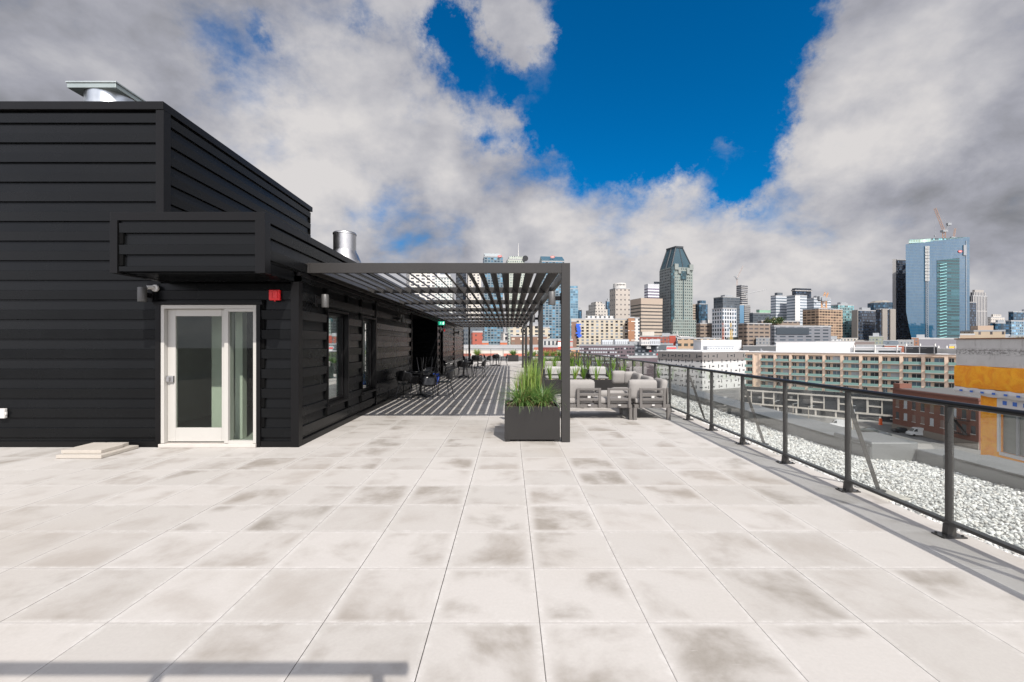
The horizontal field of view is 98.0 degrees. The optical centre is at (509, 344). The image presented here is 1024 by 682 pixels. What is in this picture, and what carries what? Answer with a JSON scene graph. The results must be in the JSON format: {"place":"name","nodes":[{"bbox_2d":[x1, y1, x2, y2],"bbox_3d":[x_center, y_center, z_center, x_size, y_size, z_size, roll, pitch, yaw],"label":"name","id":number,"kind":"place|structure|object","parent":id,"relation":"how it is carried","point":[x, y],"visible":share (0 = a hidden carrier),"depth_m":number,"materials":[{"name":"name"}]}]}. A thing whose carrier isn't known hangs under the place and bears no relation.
{"place":"outdoors","nodes":[
{"label":"outdoors","id":0,"kind":"place"},
{"bbox_2d":[0,101,463,447],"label":"rooftop building","id":1,"kind":"structure","parent":0,"point":[107,208],"depth_m":6.82,"materials":[{"name":"black paint"}]},
{"bbox_2d":[65,81,144,100],"bbox_3d":[-7.520,-4.105,8.470,0.910,1.250,0.970,0,0,0],"label":"flue hood","id":2,"kind":"object","parent":1,"relation":"on","point":[101,90],"visible":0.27,"depth_m":8.03,"materials":[{"name":"metal"}]},
{"bbox_2d":[137,287,152,301],"bbox_3d":[-5.470,-0.740,6.673,0.116,0.215,0.208,0,0,0],"label":"wall lamp","id":3,"kind":"object","parent":1,"relation":"attached to","point":[144,294],"visible":1,"depth_m":6.60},
{"bbox_2d":[166,309,223,440],"bbox_3d":[-4.801,0.479,6.832,0.906,2.032,0.105,0,0,0],"label":"door","id":4,"kind":"structure","parent":1,"relation":"in","point":[175,433],"depth_m":6.84,"materials":[{"name":"beige paint"}]},
{"bbox_2d":[269,290,280,300],"bbox_3d":[-3.560,-0.738,6.744,0.164,0.175,0.066,0,0,0],"label":"fire alarm","id":5,"kind":"object","parent":1,"relation":"attached to","point":[274,295],"visible":1,"depth_m":6.72,"materials":[{"name":"red plastic"}]},
{"bbox_2d":[315,294,328,307],"bbox_3d":[-3.114,-0.720,7.410,0.208,0.215,0.116,0,0,0],"label":"wall lamp","id":6,"kind":"object","parent":1,"relation":"attached to","point":[324,300],"visible":1,"depth_m":7.38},
{"bbox_2d":[329,313,350,406],"bbox_3d":[-3.303,0.268,8.425,0.245,1.695,1.030,0,0,0],"label":"window","id":7,"kind":"structure","parent":1,"relation":"in","point":[336,321],"depth_m":8.60,"materials":[{"name":"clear glass"}]},
{"bbox_2d":[333,230,360,262],"bbox_3d":[-3.700,-1.978,10.000,0.720,1.055,0.720,0,0,0],"label":"chimney pipe","id":8,"kind":"object","parent":1,"relation":"attached to","point":[344,242],"visible":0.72,"depth_m":9.79,"materials":[{"name":"silver metal"}]},
{"bbox_2d":[363,319,376,394],"bbox_3d":[-3.321,0.268,10.320,0.244,1.695,1.000,0,0,0],"label":"window","id":9,"kind":"structure","parent":1,"relation":"in","point":[367,324],"depth_m":10.54,"materials":[{"name":"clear glass"}]},
{"bbox_2d":[464,346,533,355],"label":"row building","id":10,"kind":"structure","parent":0,"point":[493,350],"depth_m":150.22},
{"bbox_2d":[464,345,537,355],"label":"row building","id":11,"kind":"structure","parent":0,"point":[536,348],"depth_m":200.34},
{"bbox_2d":[0,361,1023,681],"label":"terrace floor","id":12,"kind":"structure","parent":0,"point":[442,535],"depth_m":3.17,"materials":[{"name":"tile"}]},
{"bbox_2d":[56,445,138,458],"bbox_3d":[-5.900,1.544,6.400,0.620,0.045,0.620,0,0,0],"label":"loose paver","id":13,"kind":"object","parent":12,"relation":"on","point":[92,455],"visible":0.7,"depth_m":6.13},
{"bbox_2d":[61,442,128,452],"bbox_3d":[-5.960,1.496,6.439,0.560,0.045,0.500,0,0,-1],"label":"loose paver","id":14,"kind":"object","parent":13,"relation":"on","point":[98,447],"visible":1,"depth_m":6.35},
{"bbox_2d":[395,371,418,400],"bbox_3d":[-2.929,1.154,12.677,0.528,0.836,0.597,0,0,12],"label":"bistro chair","id":15,"kind":"object","parent":12,"relation":"on","point":[403,376],"visible":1,"depth_m":12.45,"materials":[{"name":"black plastic"}]},
{"bbox_2d":[411,372,430,397],"bbox_3d":[-2.620,1.200,13.150,0.680,0.740,0.680,0,0,0],"label":"bistro table","id":16,"kind":"object","parent":12,"relation":"on","point":[423,395],"visible":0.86,"depth_m":13.05,"materials":[{"name":"black metal"}]},
{"bbox_2d":[408,357,426,383],"bbox_3d":[-2.755,0.796,13.261,0.528,0.836,0.597,0,0,-20],"label":"bistro chair","id":17,"kind":"object","parent":16,"relation":"on","point":[414,379],"visible":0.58,"depth_m":13.47,"materials":[{"name":"black plastic"}]},
{"bbox_2d":[416,357,437,386],"bbox_3d":[-2.402,0.796,12.980,0.528,0.836,0.597,0,0,-25],"label":"bistro chair","id":18,"kind":"object","parent":16,"relation":"on","point":[428,381],"visible":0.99,"depth_m":12.76,"materials":[{"name":"black plastic"}]},
{"bbox_2d":[418,367,438,394],"bbox_3d":[-2.542,1.154,14.043,0.528,0.836,0.597,0,0,10],"label":"bistro chair","id":19,"kind":"object","parent":12,"relation":"on","point":[429,369],"visible":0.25,"depth_m":14.28,"materials":[{"name":"black plastic"}]},
{"bbox_2d":[307,263,569,441],"bbox_3d":[-1.147,0.134,18.524,4.237,2.868,22.852,0,0,0],"label":"pergola","id":20,"kind":"object","parent":12,"relation":"on","point":[332,272],"visible":0.86,"depth_m":8.91,"materials":[{"name":"grey metal"}]},
{"bbox_2d":[548,291,561,304],"bbox_3d":[0.732,-0.740,7.170,0.208,0.215,0.116,0,0,0],"label":"wall lamp","id":21,"kind":"object","parent":20,"relation":"attached to","point":[552,298],"visible":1,"depth_m":7.13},
{"bbox_2d":[432,369,453,397],"bbox_3d":[-1.937,1.154,13.244,0.597,0.836,0.528,0,0,8],"label":"bistro chair","id":22,"kind":"object","parent":12,"relation":"on","point":[449,374],"visible":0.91,"depth_m":13.07,"materials":[{"name":"black plastic"}]},
{"bbox_2d":[457,361,468,378],"bbox_3d":[-2.120,1.154,20.306,0.528,0.836,0.597,0,0,0],"label":"bistro chair","id":23,"kind":"object","parent":12,"relation":"on","point":[462,364],"visible":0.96,"depth_m":20.08,"materials":[{"name":"black plastic"}]},
{"bbox_2d":[505,400,559,441],"bbox_3d":[0.369,1.286,7.575,0.892,0.563,0.850,0,0,0],"label":"planter","id":24,"kind":"object","parent":12,"relation":"on","point":[536,422],"visible":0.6,"depth_m":7.15,"materials":[{"name":"metal"}]},
{"bbox_2d":[493,378,543,411],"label":"ornamental grass","id":25,"kind":"object","parent":24,"relation":"in","point":[520,399],"depth_m":7.31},
{"bbox_2d":[517,354,543,405],"bbox_3d":[0.363,0.600,7.645,0.490,0.899,0.539,0,0,-32],"label":"ornamental reed","id":26,"kind":"object","parent":24,"relation":"in","point":[535,374],"visible":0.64,"depth_m":7.55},
{"bbox_2d":[527,379,560,408],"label":"ornamental grass","id":27,"kind":"object","parent":24,"relation":"in","point":[545,400],"depth_m":7.31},
{"bbox_2d":[543,366,581,387],"bbox_3d":[1.890,1.179,15.575,1.420,0.778,0.750,0,0,0],"label":"lounge seat","id":28,"kind":"object","parent":12,"relation":"on","point":[555,371],"visible":0.35,"depth_m":15.71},
{"bbox_2d":[544,378,627,398],"bbox_3d":[2.220,1.284,12.830,2.400,0.568,0.540,0,0,0],"label":"outdoor sofa","id":29,"kind":"object","parent":12,"relation":"on","point":[603,383],"visible":0.38,"depth_m":12.56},
{"bbox_2d":[553,379,631,419],"bbox_3d":[1.750,1.154,9.628,1.600,0.828,0.864,0,0,0],"label":"outdoor sofa","id":30,"kind":"object","parent":12,"relation":"on","point":[583,394],"visible":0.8,"depth_m":9.26,"materials":[{"name":"fabric"}]},
{"bbox_2d":[586,366,611,377],"bbox_3d":[3.125,1.179,15.575,0.750,0.778,0.750,0,0,0],"label":"lounge seat","id":31,"kind":"object","parent":12,"relation":"on","point":[601,374],"visible":0.52,"depth_m":15.71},
{"bbox_2d":[612,371,670,419],"bbox_3d":[2.926,1.124,10.423,0.851,0.888,2.454,0,0,0],"label":"outdoor sofa","id":32,"kind":"object","parent":12,"relation":"on","point":[648,392],"visible":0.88,"depth_m":9.29,"materials":[{"name":"fabric"}]},
{"bbox_2d":[556,349,1023,555],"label":"glass railing","id":33,"kind":"object","parent":12,"relation":"on","point":[950,525],"visible":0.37,"depth_m":4.75,"materials":[{"name":"metal"}]},
{"bbox_2d":[0,0,1023,327],"label":"sky","id":34,"kind":"structure","parent":0,"point":[791,143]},
{"bbox_2d":[543,345,557,355],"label":"brick block","id":35,"kind":"structure","parent":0,"point":[550,347],"depth_m":240.16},
{"bbox_2d":[699,390,980,454],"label":"street","id":36,"kind":"structure","parent":0,"point":[735,395],"depth_m":138.71,"materials":[{"name":"asphalt"}]},
{"bbox_2d":[829,419,851,427],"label":"parked van","id":37,"kind":"object","parent":36,"relation":"on","point":[839,422],"visible":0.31,"depth_m":141.49,"materials":[{"name":"paint"}]},
{"bbox_2d":[740,351,955,422],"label":"balcony block","id":38,"kind":"structure","parent":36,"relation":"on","point":[879,372],"depth_m":161.26,"materials":[{"name":"beige concrete"}]},
{"bbox_2d":[775,342,854,351],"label":"roof storey","id":39,"kind":"object","parent":38,"relation":"on","point":[814,346],"visible":0.89,"depth_m":171.57,"materials":[{"name":"concrete"}]},
{"bbox_2d":[853,345,901,352],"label":"roof storey","id":40,"kind":"object","parent":38,"relation":"on","point":[875,349],"visible":0.9,"depth_m":158.74,"materials":[{"name":"white paint"}]},
{"bbox_2d":[904,344,936,353],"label":"roof storey","id":41,"kind":"object","parent":38,"relation":"on","point":[920,349],"visible":0.95,"depth_m":146.68,"materials":[{"name":"white paint"}]},
{"bbox_2d":[937,346,955,353],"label":"roof storey","id":42,"kind":"object","parent":38,"relation":"on","point":[947,350],"visible":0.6,"depth_m":144.65,"materials":[{"name":"white paint"}]},
{"bbox_2d":[906,427,923,435],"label":"parked van","id":43,"kind":"object","parent":36,"relation":"on","point":[914,431],"visible":0.52,"depth_m":128.22,"materials":[{"name":"paint"}]},
{"bbox_2d":[788,412,891,424],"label":"sidewalk","id":44,"kind":"structure","parent":0,"point":[840,418],"depth_m":158.97,"materials":[{"name":"concrete"}]},
{"bbox_2d":[890,383,980,449],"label":"brick warehouse","id":45,"kind":"structure","parent":44,"relation":"on","point":[928,418],"depth_m":124.18,"materials":[{"name":"brick"}]},
{"bbox_2d":[715,387,980,450],"bbox_3d":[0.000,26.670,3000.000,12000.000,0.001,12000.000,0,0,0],"label":"ground","id":46,"kind":"structure","parent":0,"point":[740,388],"depth_m":261.88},
{"bbox_2d":[406,273,434,299],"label":"office tower","id":47,"kind":"structure","parent":46,"relation":"on","point":[425,280],"depth_m":416.57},
{"bbox_2d":[435,273,453,312],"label":"office tower","id":48,"kind":"structure","parent":46,"relation":"on","point":[444,278],"depth_m":519.53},
{"bbox_2d":[456,273,465,317],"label":"office tower","id":49,"kind":"structure","parent":46,"relation":"on","point":[459,282],"depth_m":501.46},
{"bbox_2d":[463,320,482,344],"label":"office tower","id":50,"kind":"structure","parent":46,"relation":"on","point":[465,329],"depth_m":398.53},
{"bbox_2d":[467,273,480,320],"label":"office tower","id":51,"kind":"structure","parent":46,"relation":"on","point":[477,277],"depth_m":468.98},
{"bbox_2d":[471,331,482,344],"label":"brick tower","id":52,"kind":"structure","parent":46,"relation":"on","point":[476,337],"depth_m":329.47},
{"bbox_2d":[483,253,502,344],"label":"office tower","id":53,"kind":"structure","parent":46,"relation":"on","point":[492,335],"depth_m":558.34,"materials":[{"name":"blue glass"}]},
{"bbox_2d":[506,243,527,344],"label":"office tower","id":54,"kind":"structure","parent":46,"relation":"on","point":[517,259],"depth_m":618.49,"materials":[{"name":"glass"}]},
{"bbox_2d":[510,325,537,344],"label":"condominium block","id":55,"kind":"structure","parent":46,"relation":"on","point":[515,330],"depth_m":340.37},
{"bbox_2d":[511,335,546,344],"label":"brick block","id":56,"kind":"structure","parent":46,"relation":"on","point":[516,339],"depth_m":334.42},
{"bbox_2d":[543,339,557,344],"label":"colonnade building","id":57,"kind":"structure","parent":46,"relation":"on","point":[550,341],"depth_m":260.13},
{"bbox_2d":[539,256,563,338],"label":"office tower","id":58,"kind":"structure","parent":46,"relation":"on","point":[552,317],"depth_m":519.20,"materials":[{"name":"blue glass"}]},
{"bbox_2d":[570,286,577,338],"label":"office tower","id":59,"kind":"structure","parent":46,"relation":"on","point":[573,301],"depth_m":640.20,"materials":[{"name":"blue glass"}]},
{"bbox_2d":[571,321,576,347],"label":"apartment building","id":60,"kind":"structure","parent":46,"relation":"on","point":[573,331],"depth_m":427.22,"materials":[{"name":"brown brick"}]},
{"bbox_2d":[586,302,607,315],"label":"stone building","id":61,"kind":"structure","parent":46,"relation":"on","point":[597,309],"depth_m":618.24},
{"bbox_2d":[579,344,616,368],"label":"housing block","id":62,"kind":"structure","parent":46,"relation":"on","point":[605,349],"depth_m":385.57,"materials":[{"name":"concrete"}]},
{"bbox_2d":[571,316,627,347],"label":"apartment building","id":63,"kind":"structure","parent":46,"relation":"on","point":[596,329],"depth_m":432.08,"materials":[{"name":"concrete"}]},
{"bbox_2d":[609,283,629,318],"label":"hotel tower","id":64,"kind":"structure","parent":46,"relation":"on","point":[619,300],"depth_m":562.71,"materials":[{"name":"beige concrete"}]},
{"bbox_2d":[617,344,634,370],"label":"housing block","id":65,"kind":"structure","parent":46,"relation":"on","point":[625,350],"depth_m":384.93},
{"bbox_2d":[628,317,634,340],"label":"apartment building","id":66,"kind":"structure","parent":46,"relation":"on","point":[631,328],"depth_m":425.22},
{"bbox_2d":[635,317,638,340],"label":"apartment building","id":67,"kind":"structure","parent":46,"relation":"on","point":[636,328],"depth_m":428.13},
{"bbox_2d":[628,356,657,377],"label":"housing wing","id":68,"kind":"structure","parent":46,"relation":"on","point":[648,369],"depth_m":330.90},
{"bbox_2d":[630,298,662,335],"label":"office tower","id":69,"kind":"structure","parent":46,"relation":"on","point":[647,312],"depth_m":504.42,"materials":[{"name":"concrete"}]},
{"bbox_2d":[639,332,658,339],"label":"brick apartments","id":70,"kind":"structure","parent":46,"relation":"on","point":[646,335],"depth_m":443.10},
{"bbox_2d":[644,284,658,298],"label":"office tower","id":71,"kind":"structure","parent":46,"relation":"on","point":[651,290],"depth_m":642.54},
{"bbox_2d":[634,343,672,355],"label":"housing block","id":72,"kind":"structure","parent":46,"relation":"on","point":[645,350],"depth_m":387.29,"materials":[{"name":"stone"}]},
{"bbox_2d":[659,246,695,337],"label":"pointed tower","id":73,"kind":"structure","parent":46,"relation":"on","point":[676,281],"depth_m":645.18,"materials":[{"name":"teal glass"}]},
{"bbox_2d":[678,338,720,348],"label":"arcade building","id":74,"kind":"structure","parent":46,"relation":"on","point":[685,343],"depth_m":420.65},
{"bbox_2d":[657,350,745,390],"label":"housing block","id":75,"kind":"structure","parent":46,"relation":"on","point":[734,361],"depth_m":266.11,"materials":[{"name":"concrete"}]},
{"bbox_2d":[703,346,733,349],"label":"roof unit","id":76,"kind":"structure","parent":75,"relation":"on","point":[718,347],"depth_m":280.00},
{"bbox_2d":[695,300,707,322],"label":"office tower","id":77,"kind":"structure","parent":46,"relation":"on","point":[701,309],"depth_m":702.58,"materials":[{"name":"blue glass"}]},
{"bbox_2d":[696,320,711,337],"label":"concrete block","id":78,"kind":"structure","parent":46,"relation":"on","point":[703,328],"depth_m":521.99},
{"bbox_2d":[693,340,741,349],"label":"white hall","id":79,"kind":"structure","parent":46,"relation":"on","point":[700,344],"depth_m":302.50,"materials":[{"name":"metal"}]},
{"bbox_2d":[712,303,736,339],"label":"office tower","id":80,"kind":"structure","parent":46,"relation":"on","point":[725,314],"depth_m":504.92,"materials":[{"name":"concrete"}]},
{"bbox_2d":[713,295,739,336],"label":"office tower","id":81,"kind":"structure","parent":46,"relation":"on","point":[729,299],"depth_m":647.18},
{"bbox_2d":[737,285,747,304],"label":"unfinished tower","id":82,"kind":"structure","parent":46,"relation":"on","point":[742,290],"depth_m":762.44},
{"bbox_2d":[744,305,749,322],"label":"unfinished tower","id":83,"kind":"structure","parent":46,"relation":"on","point":[746,312],"depth_m":756.51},
{"bbox_2d":[738,323,771,348],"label":"concrete block","id":84,"kind":"structure","parent":46,"relation":"on","point":[749,333],"depth_m":474.11,"materials":[{"name":"concrete"}]},
{"bbox_2d":[743,345,775,350],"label":"roofs","id":85,"kind":"structure","parent":46,"relation":"on","point":[759,347],"depth_m":300.75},
{"bbox_2d":[749,313,770,322],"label":"hill building","id":86,"kind":"structure","parent":46,"relation":"on","point":[754,317],"depth_m":723.30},
{"bbox_2d":[756,338,769,344],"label":"block","id":87,"kind":"structure","parent":46,"relation":"on","point":[762,341],"depth_m":470.71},
{"bbox_2d":[757,320,799,324],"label":"concrete block","id":88,"kind":"structure","parent":46,"relation":"on","point":[786,322],"depth_m":508.41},
{"bbox_2d":[771,293,786,320],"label":"office tower","id":89,"kind":"structure","parent":46,"relation":"on","point":[778,304],"depth_m":623.15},
{"bbox_2d":[787,295,806,325],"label":"office tower","id":90,"kind":"structure","parent":46,"relation":"on","point":[791,306],"depth_m":603.96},
{"bbox_2d":[795,295,799,320],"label":"office tower","id":91,"kind":"structure","parent":46,"relation":"on","point":[797,307],"depth_m":596.35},
{"bbox_2d":[770,325,830,344],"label":"long office block","id":92,"kind":"structure","parent":46,"relation":"on","point":[789,333],"depth_m":404.32,"materials":[{"name":"concrete"}]},
{"bbox_2d":[791,288,811,297],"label":"office tower","id":93,"kind":"structure","parent":46,"relation":"on","point":[801,291],"depth_m":703.67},
{"bbox_2d":[807,296,830,308],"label":"office tower","id":94,"kind":"structure","parent":46,"relation":"on","point":[813,303],"depth_m":644.20,"materials":[{"name":"white paint"}]},
{"bbox_2d":[802,308,842,338],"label":"unfinished building","id":95,"kind":"structure","parent":46,"relation":"on","point":[833,318],"depth_m":529.25,"materials":[{"name":"concrete"}]},
{"bbox_2d":[817,292,829,307],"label":"tower crane","id":96,"kind":"object","parent":95,"relation":"on","point":[823,298],"visible":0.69,"depth_m":527.75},
{"bbox_2d":[831,302,853,337],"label":"office tower","id":97,"kind":"structure","parent":46,"relation":"on","point":[847,318],"depth_m":585.12,"materials":[{"name":"teal glass"}]},
{"bbox_2d":[816,341,874,346],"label":"roofs","id":98,"kind":"structure","parent":46,"relation":"on","point":[864,342],"depth_m":371.84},
{"bbox_2d":[852,307,875,339],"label":"office tower","id":99,"kind":"structure","parent":46,"relation":"on","point":[863,323],"depth_m":564.11,"materials":[{"name":"glass"}]},
{"bbox_2d":[869,333,882,343],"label":"block","id":100,"kind":"structure","parent":46,"relation":"on","point":[876,338],"depth_m":457.62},
{"bbox_2d":[867,300,892,309],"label":"octagonal tower","id":101,"kind":"structure","parent":46,"relation":"on","point":[881,304],"depth_m":581.45,"materials":[{"name":"blue glass"}]},
{"bbox_2d":[876,309,895,339],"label":"office tower","id":102,"kind":"structure","parent":46,"relation":"on","point":[886,324],"depth_m":547.37,"materials":[{"name":"concrete"}]},
{"bbox_2d":[892,259,910,339],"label":"office tower","id":103,"kind":"structure","parent":46,"relation":"on","point":[899,291],"depth_m":660.77,"materials":[{"name":"glass"}]},
{"bbox_2d":[919,338,955,347],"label":"roofs","id":104,"kind":"structure","parent":46,"relation":"on","point":[942,342],"depth_m":331.03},
{"bbox_2d":[970,302,976,329],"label":"office tower","id":105,"kind":"structure","parent":46,"relation":"on","point":[973,313],"depth_m":691.00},
{"bbox_2d":[970,290,986,325],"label":"office tower","id":106,"kind":"structure","parent":46,"relation":"on","point":[979,297],"depth_m":704.60,"materials":[{"name":"stone"}]},
{"bbox_2d":[960,326,1005,337],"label":"tan building","id":107,"kind":"structure","parent":46,"relation":"on","point":[983,331],"depth_m":335.35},
{"bbox_2d":[953,337,1023,462],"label":"unfinished building","id":108,"kind":"structure","parent":46,"relation":"on","point":[990,371],"depth_m":41.02,"materials":[{"name":"concrete"}]},
{"bbox_2d":[1003,415,1023,456],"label":"window pane","id":109,"kind":"structure","parent":108,"relation":"in","point":[1009,422],"depth_m":40.14,"materials":[{"name":"glass"}]},
{"bbox_2d":[987,314,1004,325],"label":"stone building","id":110,"kind":"structure","parent":46,"relation":"on","point":[993,318],"depth_m":823.32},
{"bbox_2d":[990,320,1005,333],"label":"glass block","id":111,"kind":"structure","parent":46,"relation":"on","point":[999,325],"depth_m":562.21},
{"bbox_2d":[1005,318,1023,335],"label":"glass block","id":112,"kind":"structure","parent":46,"relation":"on","point":[1014,327],"depth_m":522.57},
{"bbox_2d":[1008,309,1023,319],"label":"glass block","id":113,"kind":"structure","parent":46,"relation":"on","point":[1015,315],"depth_m":602.43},
{"bbox_2d":[906,237,969,337],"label":"blue glass tower","id":114,"kind":"structure","parent":0,"point":[937,287],"depth_m":605.14,"materials":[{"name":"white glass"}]},
{"bbox_2d":[934,208,951,237],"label":"tower crane","id":115,"kind":"object","parent":114,"relation":"on","point":[944,230],"visible":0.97,"depth_m":611.52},
{"bbox_3d":[-11.890,14.150,15.300,36.220,24.840,54.600,0,0,0],"label":"apartment building","id":116,"kind":"object","parent":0,"visible":0},
{"bbox_2d":[580,361,1023,490],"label":"roof parapet","id":117,"kind":"structure","parent":116,"relation":"on","point":[989,468],"depth_m":6.37,"materials":[{"name":"concrete"}]},
{"bbox_2d":[580,366,1023,558],"bbox_3d":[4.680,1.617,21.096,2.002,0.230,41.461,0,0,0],"label":"white gravel","id":118,"kind":"structure","parent":116,"relation":"on","point":[898,479],"depth_m":5.13,"materials":[{"name":"gravel"}]},
{"bbox_2d":[857,488,909,501],"bbox_3d":[3.973,1.625,4.753,0.340,0.070,0.320,0,0,0],"label":"concrete pad","id":119,"kind":"object","parent":118,"relation":"on","point":[899,496],"visible":0.22,"depth_m":4.71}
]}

